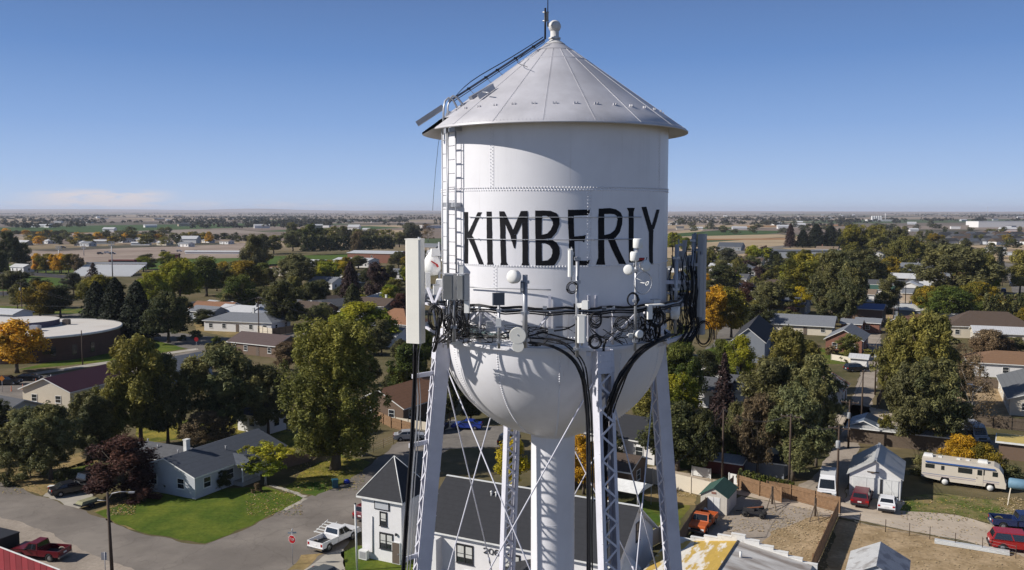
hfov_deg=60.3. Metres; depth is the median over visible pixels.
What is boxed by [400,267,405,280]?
tree
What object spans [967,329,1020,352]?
tree
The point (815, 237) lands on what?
conifer
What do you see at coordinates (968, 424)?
tree
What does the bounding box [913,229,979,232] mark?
field
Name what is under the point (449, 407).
tree
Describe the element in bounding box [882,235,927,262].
tree
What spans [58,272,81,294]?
tree
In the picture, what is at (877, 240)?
tree
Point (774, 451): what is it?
fence
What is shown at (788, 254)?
tree
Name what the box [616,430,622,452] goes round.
columnar tree
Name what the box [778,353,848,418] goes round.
tree
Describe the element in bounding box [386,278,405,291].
tree
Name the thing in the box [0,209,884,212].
hills
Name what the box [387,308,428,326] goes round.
house
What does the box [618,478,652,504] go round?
carport
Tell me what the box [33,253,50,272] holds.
tree
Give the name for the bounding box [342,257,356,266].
tree
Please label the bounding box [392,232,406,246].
tree
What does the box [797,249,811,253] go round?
tree
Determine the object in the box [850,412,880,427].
outbuilding
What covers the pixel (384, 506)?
boarded window
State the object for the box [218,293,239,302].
tree
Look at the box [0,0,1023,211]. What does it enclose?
sky
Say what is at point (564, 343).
coax bundle
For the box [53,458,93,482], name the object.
grass
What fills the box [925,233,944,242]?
tree
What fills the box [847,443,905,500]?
garage
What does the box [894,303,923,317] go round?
house
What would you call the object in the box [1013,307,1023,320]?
tree
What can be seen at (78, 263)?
tree
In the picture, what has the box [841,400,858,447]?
utility pole
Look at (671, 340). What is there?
antenna outrigger
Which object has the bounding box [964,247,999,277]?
tree
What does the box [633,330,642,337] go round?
drum antenna
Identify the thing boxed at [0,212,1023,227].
trees
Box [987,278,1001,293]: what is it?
tree
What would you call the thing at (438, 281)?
equipment box
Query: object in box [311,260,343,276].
tree
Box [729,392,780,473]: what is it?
tree
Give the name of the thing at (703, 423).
tree
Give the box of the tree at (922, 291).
[910,285,933,312]
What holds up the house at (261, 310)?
on the ground at (454, 463)
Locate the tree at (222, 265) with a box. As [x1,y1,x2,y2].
[217,261,229,272]
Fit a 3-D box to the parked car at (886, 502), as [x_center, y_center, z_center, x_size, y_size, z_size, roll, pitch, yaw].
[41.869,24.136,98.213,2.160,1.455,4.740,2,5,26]
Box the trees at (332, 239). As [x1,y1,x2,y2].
[0,217,1022,495]
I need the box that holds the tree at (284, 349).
[271,341,299,366]
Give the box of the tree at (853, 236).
[835,223,871,251]
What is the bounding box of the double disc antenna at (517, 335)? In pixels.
[509,327,525,351]
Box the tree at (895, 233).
[884,226,908,247]
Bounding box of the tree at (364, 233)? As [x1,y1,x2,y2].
[352,229,369,241]
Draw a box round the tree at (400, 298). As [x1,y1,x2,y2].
[390,293,405,308]
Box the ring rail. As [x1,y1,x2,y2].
[427,291,682,342]
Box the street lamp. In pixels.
[97,491,134,569]
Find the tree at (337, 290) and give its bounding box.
[333,286,343,295]
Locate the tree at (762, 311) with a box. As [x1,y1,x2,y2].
[745,303,776,323]
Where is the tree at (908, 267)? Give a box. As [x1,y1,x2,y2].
[899,263,921,273]
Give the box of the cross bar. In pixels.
[666,284,690,289]
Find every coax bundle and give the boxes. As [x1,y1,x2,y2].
[401,343,417,569]
[427,303,439,351]
[528,337,592,569]
[528,341,590,569]
[603,333,674,567]
[607,339,666,425]
[678,275,689,341]
[683,266,693,341]
[687,271,697,341]
[690,289,699,341]
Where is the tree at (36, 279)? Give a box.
[28,277,52,290]
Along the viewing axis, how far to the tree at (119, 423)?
120.19 m
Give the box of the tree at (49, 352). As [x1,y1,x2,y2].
[37,346,54,354]
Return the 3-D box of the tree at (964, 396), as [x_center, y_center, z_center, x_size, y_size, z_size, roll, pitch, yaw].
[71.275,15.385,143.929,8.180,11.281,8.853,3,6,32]
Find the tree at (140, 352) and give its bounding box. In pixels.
[105,333,175,437]
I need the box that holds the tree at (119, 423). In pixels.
[85,375,135,440]
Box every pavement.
[34,348,197,374]
[304,549,344,569]
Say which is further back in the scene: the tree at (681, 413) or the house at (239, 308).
the house at (239, 308)
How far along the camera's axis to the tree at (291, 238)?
718.23 m
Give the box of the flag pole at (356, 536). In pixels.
[354,503,357,569]
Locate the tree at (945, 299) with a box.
[917,285,977,314]
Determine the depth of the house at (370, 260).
518.38 m
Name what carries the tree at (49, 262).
on the grass at (50, 271)
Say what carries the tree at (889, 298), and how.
on the grass at (889, 316)
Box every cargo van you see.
[816,466,836,497]
[962,419,989,443]
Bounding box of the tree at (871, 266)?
[847,249,892,279]
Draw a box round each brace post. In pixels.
[767,486,776,510]
[809,498,819,522]
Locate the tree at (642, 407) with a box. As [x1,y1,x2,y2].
[631,388,650,416]
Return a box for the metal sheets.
[934,538,1009,555]
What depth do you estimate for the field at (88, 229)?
1672.74 m
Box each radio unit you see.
[425,272,430,288]
[442,273,456,299]
[456,273,469,299]
[520,281,523,292]
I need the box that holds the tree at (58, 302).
[44,284,79,316]
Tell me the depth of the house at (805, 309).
283.92 m
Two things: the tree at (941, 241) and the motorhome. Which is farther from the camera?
the tree at (941, 241)
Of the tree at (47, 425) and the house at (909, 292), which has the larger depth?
the house at (909, 292)
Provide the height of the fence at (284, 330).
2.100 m
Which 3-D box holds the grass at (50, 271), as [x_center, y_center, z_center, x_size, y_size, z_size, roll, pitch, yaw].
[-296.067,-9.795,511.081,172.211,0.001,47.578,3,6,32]
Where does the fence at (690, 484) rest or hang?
on the ground at (454, 463)
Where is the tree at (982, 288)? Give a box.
[959,281,998,301]
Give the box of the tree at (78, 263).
[69,254,84,270]
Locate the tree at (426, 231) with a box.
[419,223,434,238]
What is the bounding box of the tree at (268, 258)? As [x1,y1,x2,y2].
[245,247,273,260]
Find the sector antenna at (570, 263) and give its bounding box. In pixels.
[567,247,573,279]
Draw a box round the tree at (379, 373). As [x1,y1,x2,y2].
[364,358,383,379]
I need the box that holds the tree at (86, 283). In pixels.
[74,273,126,300]
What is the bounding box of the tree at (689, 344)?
[671,324,695,351]
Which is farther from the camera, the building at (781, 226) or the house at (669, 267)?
the building at (781, 226)
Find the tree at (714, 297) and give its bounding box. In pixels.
[705,284,729,339]
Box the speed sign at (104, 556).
[101,552,106,569]
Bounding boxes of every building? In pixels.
[0,316,122,363]
[93,239,107,243]
[102,227,116,231]
[131,242,151,244]
[143,224,156,226]
[170,253,180,257]
[177,223,191,225]
[177,236,200,242]
[184,250,240,253]
[253,224,269,227]
[312,224,322,228]
[347,225,360,229]
[419,225,440,227]
[644,532,817,569]
[676,226,683,229]
[731,226,746,228]
[777,225,788,228]
[908,228,918,230]
[950,226,960,228]
[969,221,1023,226]
[998,227,1016,230]
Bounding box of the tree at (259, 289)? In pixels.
[255,286,268,303]
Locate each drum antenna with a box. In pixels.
[630,251,638,266]
[633,238,642,251]
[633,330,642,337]
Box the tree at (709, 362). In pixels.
[693,349,719,376]
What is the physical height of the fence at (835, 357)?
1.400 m
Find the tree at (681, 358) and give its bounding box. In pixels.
[666,343,709,397]
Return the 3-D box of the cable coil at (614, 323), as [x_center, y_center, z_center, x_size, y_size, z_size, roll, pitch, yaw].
[2.754,0.966,21.858,0.468,0.395,0.072,0,5,3]
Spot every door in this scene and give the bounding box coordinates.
[392,541,399,564]
[424,404,427,417]
[707,496,719,513]
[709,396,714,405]
[803,327,806,334]
[853,475,880,498]
[884,479,898,500]
[976,468,983,484]
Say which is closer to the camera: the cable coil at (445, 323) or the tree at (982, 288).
the cable coil at (445, 323)
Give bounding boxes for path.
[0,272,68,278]
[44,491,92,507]
[269,485,305,497]
[284,498,306,509]
[288,553,322,569]
[885,294,908,303]
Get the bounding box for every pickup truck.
[9,537,71,561]
[69,470,91,492]
[307,523,361,551]
[688,509,717,533]
[987,510,1023,526]
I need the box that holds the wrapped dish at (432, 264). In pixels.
[425,248,440,275]
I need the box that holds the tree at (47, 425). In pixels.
[9,400,84,479]
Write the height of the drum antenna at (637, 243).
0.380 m
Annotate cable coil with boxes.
[427,304,442,329]
[443,313,461,331]
[566,281,577,293]
[588,312,601,328]
[588,334,601,348]
[613,316,631,331]
[627,292,639,305]
[646,308,665,327]
[664,317,681,336]
[677,299,694,329]
[696,320,712,346]
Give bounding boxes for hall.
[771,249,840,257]
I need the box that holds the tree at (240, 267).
[221,260,270,286]
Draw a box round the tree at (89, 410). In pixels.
[65,391,114,460]
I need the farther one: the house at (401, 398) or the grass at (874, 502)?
the house at (401, 398)
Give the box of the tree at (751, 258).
[744,255,761,266]
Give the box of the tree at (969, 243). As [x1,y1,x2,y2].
[958,239,973,248]
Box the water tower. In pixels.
[413,20,687,569]
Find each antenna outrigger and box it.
[425,287,444,344]
[653,280,694,345]
[666,268,672,301]
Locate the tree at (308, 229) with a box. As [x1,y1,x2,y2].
[297,223,325,245]
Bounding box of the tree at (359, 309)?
[326,301,401,333]
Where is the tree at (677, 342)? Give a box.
[667,339,686,353]
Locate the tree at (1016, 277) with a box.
[1009,249,1023,293]
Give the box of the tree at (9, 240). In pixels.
[0,231,23,266]
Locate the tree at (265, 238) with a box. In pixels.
[258,233,271,248]
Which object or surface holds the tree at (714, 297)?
on the ground at (454, 463)
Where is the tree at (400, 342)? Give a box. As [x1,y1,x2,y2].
[390,338,405,365]
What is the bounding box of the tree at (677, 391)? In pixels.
[668,371,705,410]
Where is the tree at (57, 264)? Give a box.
[51,253,63,273]
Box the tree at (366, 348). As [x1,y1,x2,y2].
[363,335,379,354]
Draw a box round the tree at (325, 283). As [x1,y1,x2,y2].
[317,279,330,295]
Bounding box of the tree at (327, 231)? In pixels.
[322,228,340,241]
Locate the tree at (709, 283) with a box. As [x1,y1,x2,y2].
[706,280,715,290]
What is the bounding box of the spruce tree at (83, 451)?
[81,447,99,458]
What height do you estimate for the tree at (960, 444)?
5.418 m
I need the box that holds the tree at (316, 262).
[313,259,328,266]
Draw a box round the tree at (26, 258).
[13,242,31,263]
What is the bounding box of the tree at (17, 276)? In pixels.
[7,270,33,288]
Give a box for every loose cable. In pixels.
[432,301,449,342]
[437,301,454,342]
[442,301,459,342]
[450,37,542,101]
[450,301,466,342]
[451,333,509,338]
[456,331,509,338]
[528,324,574,336]
[543,331,574,341]
[602,339,606,350]
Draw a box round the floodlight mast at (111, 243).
[108,242,114,276]
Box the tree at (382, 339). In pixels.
[367,319,393,354]
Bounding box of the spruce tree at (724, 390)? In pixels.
[708,352,740,453]
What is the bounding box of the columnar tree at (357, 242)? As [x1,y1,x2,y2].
[349,231,365,251]
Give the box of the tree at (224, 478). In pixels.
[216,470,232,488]
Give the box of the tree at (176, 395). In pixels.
[138,351,194,443]
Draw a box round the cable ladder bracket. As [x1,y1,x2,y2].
[406,371,433,560]
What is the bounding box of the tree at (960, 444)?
[936,433,986,459]
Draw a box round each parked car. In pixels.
[0,375,22,384]
[14,372,42,380]
[48,479,88,496]
[307,564,342,569]
[352,503,361,519]
[393,429,424,441]
[443,419,450,432]
[450,418,482,429]
[497,431,520,445]
[843,362,868,371]
[850,486,873,506]
[877,494,897,512]
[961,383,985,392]
[986,526,1023,549]
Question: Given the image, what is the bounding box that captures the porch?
[233,453,261,486]
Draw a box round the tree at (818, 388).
[795,376,841,466]
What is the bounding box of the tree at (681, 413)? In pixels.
[634,399,721,470]
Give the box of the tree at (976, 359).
[955,352,997,416]
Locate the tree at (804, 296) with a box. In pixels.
[789,286,813,312]
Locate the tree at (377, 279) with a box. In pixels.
[364,261,389,294]
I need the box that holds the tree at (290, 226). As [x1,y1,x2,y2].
[284,222,298,232]
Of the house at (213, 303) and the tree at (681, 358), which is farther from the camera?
the house at (213, 303)
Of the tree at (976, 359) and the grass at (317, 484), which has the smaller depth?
the grass at (317, 484)
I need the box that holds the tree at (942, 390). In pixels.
[908,356,975,436]
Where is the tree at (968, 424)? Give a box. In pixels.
[948,400,984,435]
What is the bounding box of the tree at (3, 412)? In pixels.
[0,398,11,427]
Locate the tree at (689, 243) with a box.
[676,237,691,250]
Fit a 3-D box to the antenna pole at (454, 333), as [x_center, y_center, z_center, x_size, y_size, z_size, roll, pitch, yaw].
[-1.441,0.668,21.888,0.153,1.485,0.210,0,5,0]
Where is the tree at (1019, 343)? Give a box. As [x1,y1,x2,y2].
[1008,337,1023,351]
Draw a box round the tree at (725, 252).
[718,247,741,261]
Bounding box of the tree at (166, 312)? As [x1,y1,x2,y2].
[138,290,195,342]
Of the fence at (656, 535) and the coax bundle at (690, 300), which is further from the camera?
the fence at (656, 535)
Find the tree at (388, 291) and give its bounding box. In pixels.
[379,284,400,298]
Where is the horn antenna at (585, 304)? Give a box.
[574,300,589,309]
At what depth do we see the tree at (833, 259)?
257.53 m
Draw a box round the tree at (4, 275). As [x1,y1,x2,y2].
[0,270,14,293]
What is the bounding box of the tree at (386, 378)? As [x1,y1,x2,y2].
[380,374,392,387]
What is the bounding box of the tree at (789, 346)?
[752,324,808,387]
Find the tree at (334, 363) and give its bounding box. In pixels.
[273,314,391,470]
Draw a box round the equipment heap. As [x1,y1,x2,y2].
[736,502,768,518]
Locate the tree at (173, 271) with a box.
[153,256,204,296]
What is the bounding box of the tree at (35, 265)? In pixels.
[31,253,45,272]
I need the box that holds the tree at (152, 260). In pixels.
[137,253,158,268]
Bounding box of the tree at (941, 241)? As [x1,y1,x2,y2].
[934,238,954,248]
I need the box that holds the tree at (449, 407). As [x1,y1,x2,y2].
[445,370,463,420]
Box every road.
[0,327,316,398]
[0,419,454,569]
[0,517,133,569]
[33,313,85,317]
[153,332,228,348]
[409,426,503,449]
[647,466,1023,556]
[705,326,741,348]
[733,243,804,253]
[794,333,880,502]
[835,404,898,425]
[951,440,998,454]
[1005,263,1023,295]
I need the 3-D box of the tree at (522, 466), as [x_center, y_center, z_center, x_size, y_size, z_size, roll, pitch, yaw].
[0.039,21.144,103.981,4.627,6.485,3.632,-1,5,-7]
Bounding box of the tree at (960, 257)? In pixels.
[913,242,1010,288]
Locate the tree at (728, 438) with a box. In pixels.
[721,401,752,454]
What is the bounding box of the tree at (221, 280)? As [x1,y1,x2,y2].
[216,270,225,290]
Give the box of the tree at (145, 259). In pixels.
[135,256,154,271]
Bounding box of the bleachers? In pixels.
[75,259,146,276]
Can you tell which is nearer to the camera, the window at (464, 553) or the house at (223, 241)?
the window at (464, 553)
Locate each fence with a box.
[0,546,60,569]
[257,326,271,333]
[272,323,311,334]
[282,451,314,468]
[366,435,395,453]
[377,412,410,429]
[394,417,454,429]
[645,468,710,494]
[653,526,660,545]
[680,476,733,537]
[691,465,710,478]
[728,472,736,484]
[737,475,781,502]
[764,447,778,453]
[766,480,840,512]
[811,500,838,562]
[831,354,850,362]
[840,507,1016,558]
[846,421,953,452]
[876,388,884,408]
[968,376,998,388]
[970,414,1023,430]
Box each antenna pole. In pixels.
[438,242,441,312]
[447,300,450,347]
[451,287,456,341]
[496,305,500,348]
[521,275,528,347]
[574,257,580,356]
[632,250,638,350]
[672,244,679,333]
[689,234,694,325]
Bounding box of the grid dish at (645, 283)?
[634,271,651,294]
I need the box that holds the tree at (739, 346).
[723,334,756,374]
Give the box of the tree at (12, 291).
[7,284,22,308]
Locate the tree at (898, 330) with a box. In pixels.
[869,313,919,390]
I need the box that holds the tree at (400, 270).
[398,266,405,284]
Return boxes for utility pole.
[17,282,21,308]
[81,330,82,364]
[255,297,261,332]
[721,410,723,477]
[781,414,801,479]
[828,425,850,495]
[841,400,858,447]
[861,370,863,413]
[869,344,882,394]
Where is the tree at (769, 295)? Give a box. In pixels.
[748,281,795,310]
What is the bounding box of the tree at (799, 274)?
[775,253,826,295]
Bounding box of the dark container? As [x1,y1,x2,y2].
[0,527,19,548]
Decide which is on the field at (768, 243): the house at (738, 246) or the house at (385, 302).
the house at (738, 246)
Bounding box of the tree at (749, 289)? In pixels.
[739,281,757,304]
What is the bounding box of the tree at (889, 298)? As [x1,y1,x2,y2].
[872,290,900,314]
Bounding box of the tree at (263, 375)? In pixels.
[240,363,296,434]
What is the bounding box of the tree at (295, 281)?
[288,276,302,287]
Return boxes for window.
[31,394,36,401]
[51,346,55,356]
[55,395,60,403]
[72,344,76,354]
[90,342,94,351]
[150,474,157,484]
[176,478,184,489]
[203,475,210,488]
[227,467,234,479]
[249,418,254,426]
[374,500,389,510]
[379,511,386,526]
[379,532,392,550]
[388,409,394,417]
[456,543,473,565]
[505,553,519,568]
[635,446,642,455]
[636,468,640,480]
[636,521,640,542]
[925,463,934,467]
[958,467,971,473]
[1002,367,1008,372]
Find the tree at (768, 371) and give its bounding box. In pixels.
[736,355,803,415]
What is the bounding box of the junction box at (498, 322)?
[495,318,501,327]
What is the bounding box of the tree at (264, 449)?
[236,439,295,485]
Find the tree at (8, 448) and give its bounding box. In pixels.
[0,405,43,476]
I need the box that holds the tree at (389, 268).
[383,264,397,277]
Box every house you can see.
[0,308,34,318]
[0,395,43,430]
[9,263,33,272]
[18,364,119,408]
[19,240,32,244]
[43,239,54,243]
[79,241,96,246]
[118,238,134,242]
[126,438,192,459]
[135,428,286,498]
[156,241,172,244]
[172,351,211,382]
[177,242,194,246]
[188,301,240,308]
[188,305,226,320]
[202,308,290,331]
[219,239,233,243]
[221,304,263,312]
[226,331,303,357]
[238,407,285,433]
[254,303,288,312]
[268,265,286,275]
[294,300,339,316]
[308,276,342,289]
[311,298,344,308]
[326,295,341,298]
[333,257,379,267]
[347,250,405,262]
[356,295,396,310]
[356,456,657,569]
[358,376,429,419]
[365,325,410,346]
[366,292,381,297]
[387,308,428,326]
[393,268,402,279]
[425,243,441,249]
[425,289,441,301]
[575,451,651,493]
[576,414,655,464]
[668,266,685,271]
[683,376,735,407]
[694,354,739,376]
[717,242,744,250]
[730,374,759,407]
[731,315,774,362]
[740,274,750,282]
[742,257,765,265]
[766,313,838,335]
[767,297,811,314]
[815,244,839,249]
[823,323,869,353]
[823,372,849,403]
[838,303,887,324]
[839,318,864,328]
[855,317,883,333]
[866,289,877,301]
[868,279,918,284]
[870,285,900,295]
[891,273,915,280]
[893,313,921,319]
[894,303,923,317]
[900,262,929,270]
[901,289,914,300]
[904,280,923,287]
[919,281,931,285]
[940,312,957,316]
[943,238,958,243]
[949,311,1023,337]
[951,236,969,237]
[959,238,980,244]
[964,350,1023,376]
[968,325,1023,340]
[970,233,985,235]
[981,238,991,244]
[988,238,1004,244]
[991,232,1008,233]
[996,368,1023,415]
[1003,249,1020,254]
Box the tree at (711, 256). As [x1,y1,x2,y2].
[706,251,716,264]
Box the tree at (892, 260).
[879,256,902,273]
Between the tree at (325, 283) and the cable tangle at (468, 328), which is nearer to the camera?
the cable tangle at (468, 328)
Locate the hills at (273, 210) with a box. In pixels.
[213,209,346,210]
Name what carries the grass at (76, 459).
on the ground at (454, 463)
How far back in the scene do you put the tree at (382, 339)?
200.44 m
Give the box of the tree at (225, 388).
[179,340,266,434]
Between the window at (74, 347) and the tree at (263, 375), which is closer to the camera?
the tree at (263, 375)
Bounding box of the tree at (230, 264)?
[226,260,245,272]
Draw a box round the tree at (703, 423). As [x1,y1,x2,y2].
[684,408,721,467]
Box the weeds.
[657,389,1023,569]
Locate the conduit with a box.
[407,346,420,569]
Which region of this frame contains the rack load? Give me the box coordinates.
[314,520,336,534]
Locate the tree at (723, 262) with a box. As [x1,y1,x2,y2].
[708,259,731,268]
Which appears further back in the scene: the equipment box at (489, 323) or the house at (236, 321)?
the house at (236, 321)
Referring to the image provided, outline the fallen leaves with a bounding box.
[1,431,1001,520]
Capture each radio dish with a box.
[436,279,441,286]
[507,270,520,283]
[623,265,633,274]
[639,260,650,270]
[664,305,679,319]
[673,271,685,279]
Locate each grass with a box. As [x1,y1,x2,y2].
[0,276,67,290]
[0,306,90,313]
[0,460,82,494]
[9,264,73,273]
[19,337,184,369]
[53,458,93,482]
[58,449,98,468]
[94,492,159,529]
[96,486,301,542]
[135,415,303,453]
[141,258,240,269]
[193,321,238,336]
[267,254,346,264]
[285,454,369,495]
[293,458,359,481]
[341,545,413,569]
[635,495,689,530]
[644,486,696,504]
[675,447,772,468]
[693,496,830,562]
[762,516,830,561]
[820,348,847,363]
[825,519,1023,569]
[844,489,904,508]
[886,315,894,322]
[900,493,1012,521]
[929,428,995,440]
[956,379,1010,428]
[999,497,1023,528]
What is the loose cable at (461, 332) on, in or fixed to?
hanging from the equipment box at (466, 306)
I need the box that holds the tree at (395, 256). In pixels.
[388,251,405,267]
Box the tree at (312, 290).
[299,281,329,300]
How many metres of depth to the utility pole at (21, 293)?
259.60 m
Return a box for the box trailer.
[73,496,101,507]
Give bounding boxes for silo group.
[865,213,891,220]
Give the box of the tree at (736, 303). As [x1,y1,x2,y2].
[716,285,749,337]
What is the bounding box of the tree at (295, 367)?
[289,358,312,401]
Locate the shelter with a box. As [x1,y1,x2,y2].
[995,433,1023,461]
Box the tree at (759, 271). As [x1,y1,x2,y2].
[752,266,768,281]
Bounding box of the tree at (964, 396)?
[942,346,975,400]
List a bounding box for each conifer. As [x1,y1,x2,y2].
[78,280,106,318]
[97,277,128,336]
[117,280,160,339]
[338,261,362,297]
[342,283,363,304]
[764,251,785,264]
[783,223,797,247]
[795,229,810,247]
[805,223,825,247]
[821,225,836,245]
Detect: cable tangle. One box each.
[444,299,469,341]
[462,316,642,346]
[638,303,660,342]
[668,246,700,343]
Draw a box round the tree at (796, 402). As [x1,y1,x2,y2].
[758,385,837,481]
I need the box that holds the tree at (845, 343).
[834,333,861,355]
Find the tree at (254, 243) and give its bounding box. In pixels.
[237,233,269,264]
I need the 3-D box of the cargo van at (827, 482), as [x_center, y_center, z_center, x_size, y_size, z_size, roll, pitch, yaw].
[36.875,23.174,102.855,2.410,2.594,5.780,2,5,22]
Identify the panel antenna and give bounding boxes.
[404,237,424,344]
[492,293,504,305]
[645,303,664,318]
[678,239,686,268]
[679,251,683,267]
[692,233,706,334]
[693,255,702,319]
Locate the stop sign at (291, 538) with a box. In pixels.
[288,528,295,564]
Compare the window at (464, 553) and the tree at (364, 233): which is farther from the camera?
the tree at (364, 233)
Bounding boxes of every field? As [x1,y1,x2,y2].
[0,223,340,233]
[28,243,245,261]
[32,242,234,250]
[265,226,401,231]
[333,230,423,233]
[667,236,841,257]
[668,229,703,233]
[668,230,778,235]
[673,238,785,239]
[682,234,785,238]
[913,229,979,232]
[972,245,1023,249]
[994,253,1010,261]
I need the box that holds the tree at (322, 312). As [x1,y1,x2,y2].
[314,308,329,322]
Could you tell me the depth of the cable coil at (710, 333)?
25.50 m
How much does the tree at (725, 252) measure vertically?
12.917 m
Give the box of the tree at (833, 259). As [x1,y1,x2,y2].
[804,247,849,308]
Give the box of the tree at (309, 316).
[300,308,315,321]
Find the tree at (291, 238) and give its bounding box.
[278,230,302,250]
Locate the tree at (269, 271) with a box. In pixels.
[262,268,275,281]
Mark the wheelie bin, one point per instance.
(334, 482)
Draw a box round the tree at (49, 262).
[46,254,57,273]
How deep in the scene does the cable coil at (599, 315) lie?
21.54 m
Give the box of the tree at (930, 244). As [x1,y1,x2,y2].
[921,241,941,260]
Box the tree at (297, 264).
[272,253,315,280]
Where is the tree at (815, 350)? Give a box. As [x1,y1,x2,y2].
[803,339,821,358]
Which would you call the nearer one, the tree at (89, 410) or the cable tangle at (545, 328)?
the cable tangle at (545, 328)
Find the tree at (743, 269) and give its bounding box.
[737,264,752,274]
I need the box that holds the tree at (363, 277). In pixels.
[358,267,370,282]
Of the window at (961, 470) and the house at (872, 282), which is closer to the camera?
the window at (961, 470)
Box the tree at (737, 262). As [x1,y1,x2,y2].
[732,257,744,270]
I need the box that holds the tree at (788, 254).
[784,251,796,260]
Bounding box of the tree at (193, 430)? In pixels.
[176,410,237,444]
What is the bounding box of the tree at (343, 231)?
[335,226,352,237]
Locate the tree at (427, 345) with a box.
[418,329,433,356]
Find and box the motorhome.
[921,452,1006,491]
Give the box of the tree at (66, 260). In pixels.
[60,253,74,272]
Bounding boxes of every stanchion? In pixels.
[478,306,480,342]
[543,306,546,342]
[611,306,614,344]
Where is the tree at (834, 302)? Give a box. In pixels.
[814,293,851,321]
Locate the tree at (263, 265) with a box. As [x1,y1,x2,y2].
[253,262,270,282]
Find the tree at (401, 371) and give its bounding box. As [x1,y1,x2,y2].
[385,342,425,385]
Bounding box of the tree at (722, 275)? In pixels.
[707,264,740,287]
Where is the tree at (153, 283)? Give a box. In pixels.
[136,271,172,306]
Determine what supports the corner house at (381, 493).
on the ground at (454, 463)
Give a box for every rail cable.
[425,293,683,309]
[425,298,683,315]
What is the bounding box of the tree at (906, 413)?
[881,361,942,436]
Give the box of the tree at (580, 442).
[575,434,594,494]
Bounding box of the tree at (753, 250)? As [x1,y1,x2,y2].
[745,245,764,257]
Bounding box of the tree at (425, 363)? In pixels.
[417,347,430,372]
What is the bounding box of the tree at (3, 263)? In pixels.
[0,249,10,272]
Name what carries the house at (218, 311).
on the ground at (454, 463)
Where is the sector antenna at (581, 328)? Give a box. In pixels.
[577,312,585,345]
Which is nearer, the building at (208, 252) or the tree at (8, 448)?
the tree at (8, 448)
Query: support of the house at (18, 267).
on the grass at (50, 271)
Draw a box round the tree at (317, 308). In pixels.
[309,301,329,320]
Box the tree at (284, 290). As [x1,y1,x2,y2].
[261,279,307,321]
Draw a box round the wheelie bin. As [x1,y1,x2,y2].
[332,478,337,487]
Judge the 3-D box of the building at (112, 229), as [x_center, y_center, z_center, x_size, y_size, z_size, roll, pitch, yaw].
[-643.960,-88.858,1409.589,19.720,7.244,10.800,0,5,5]
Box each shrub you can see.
[0,455,18,486]
[11,462,48,479]
[54,465,78,483]
[121,485,162,505]
[878,412,894,428]
[908,450,933,476]
[993,463,1023,485]
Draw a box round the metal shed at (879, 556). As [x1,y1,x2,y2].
[846,542,910,569]
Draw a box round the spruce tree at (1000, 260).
[997,249,1008,280]
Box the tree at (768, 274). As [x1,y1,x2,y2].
[761,269,777,281]
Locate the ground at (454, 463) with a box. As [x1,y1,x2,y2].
[0,213,1023,569]
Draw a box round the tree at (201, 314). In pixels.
[193,309,214,325]
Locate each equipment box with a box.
[433,284,439,294]
[459,265,463,275]
[464,300,469,312]
[486,321,492,325]
[548,328,553,333]
[650,299,660,307]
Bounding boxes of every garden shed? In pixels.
[699,477,738,515]
[706,452,746,474]
[741,452,787,478]
[848,353,870,366]
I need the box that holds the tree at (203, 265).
[191,255,225,296]
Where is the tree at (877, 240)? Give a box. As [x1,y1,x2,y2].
[865,224,891,251]
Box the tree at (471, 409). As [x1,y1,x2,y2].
[458,395,482,418]
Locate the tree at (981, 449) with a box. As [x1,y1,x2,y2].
[968,442,1008,468]
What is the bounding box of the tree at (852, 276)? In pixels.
[827,258,869,318]
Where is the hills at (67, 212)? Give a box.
[0,211,1023,213]
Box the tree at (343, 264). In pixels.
[333,261,347,273]
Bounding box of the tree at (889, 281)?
[877,274,906,301]
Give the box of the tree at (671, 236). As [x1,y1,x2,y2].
[667,232,681,251]
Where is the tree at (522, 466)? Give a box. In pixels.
[493,437,530,484]
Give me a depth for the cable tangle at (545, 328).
22.24 m
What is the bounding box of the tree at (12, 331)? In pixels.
[0,318,51,372]
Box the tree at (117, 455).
[81,433,162,497]
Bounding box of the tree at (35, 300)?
[15,280,54,315]
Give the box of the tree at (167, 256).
[156,251,175,265]
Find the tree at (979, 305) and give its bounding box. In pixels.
[974,301,985,310]
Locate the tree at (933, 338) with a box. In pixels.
[888,307,962,372]
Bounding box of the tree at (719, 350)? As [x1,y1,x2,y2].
[708,338,735,364]
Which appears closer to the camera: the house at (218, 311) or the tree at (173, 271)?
the house at (218, 311)
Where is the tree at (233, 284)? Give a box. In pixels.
[215,273,260,305]
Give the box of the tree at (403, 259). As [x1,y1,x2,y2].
[400,256,405,267]
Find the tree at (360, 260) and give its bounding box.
[351,255,367,268]
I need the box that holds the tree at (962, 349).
[952,342,971,362]
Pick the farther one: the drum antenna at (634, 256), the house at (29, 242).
the house at (29, 242)
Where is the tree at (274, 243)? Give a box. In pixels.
[266,235,282,252]
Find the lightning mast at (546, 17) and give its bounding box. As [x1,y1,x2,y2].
[543,0,548,38]
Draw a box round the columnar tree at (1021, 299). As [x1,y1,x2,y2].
[1015,292,1023,314]
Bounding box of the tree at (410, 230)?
[399,222,422,238]
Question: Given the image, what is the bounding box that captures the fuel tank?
[1007,478,1023,504]
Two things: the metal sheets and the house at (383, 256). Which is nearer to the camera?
the metal sheets
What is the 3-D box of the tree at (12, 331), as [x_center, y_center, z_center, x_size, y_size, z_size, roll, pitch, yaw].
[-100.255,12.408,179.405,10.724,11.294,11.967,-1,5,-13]

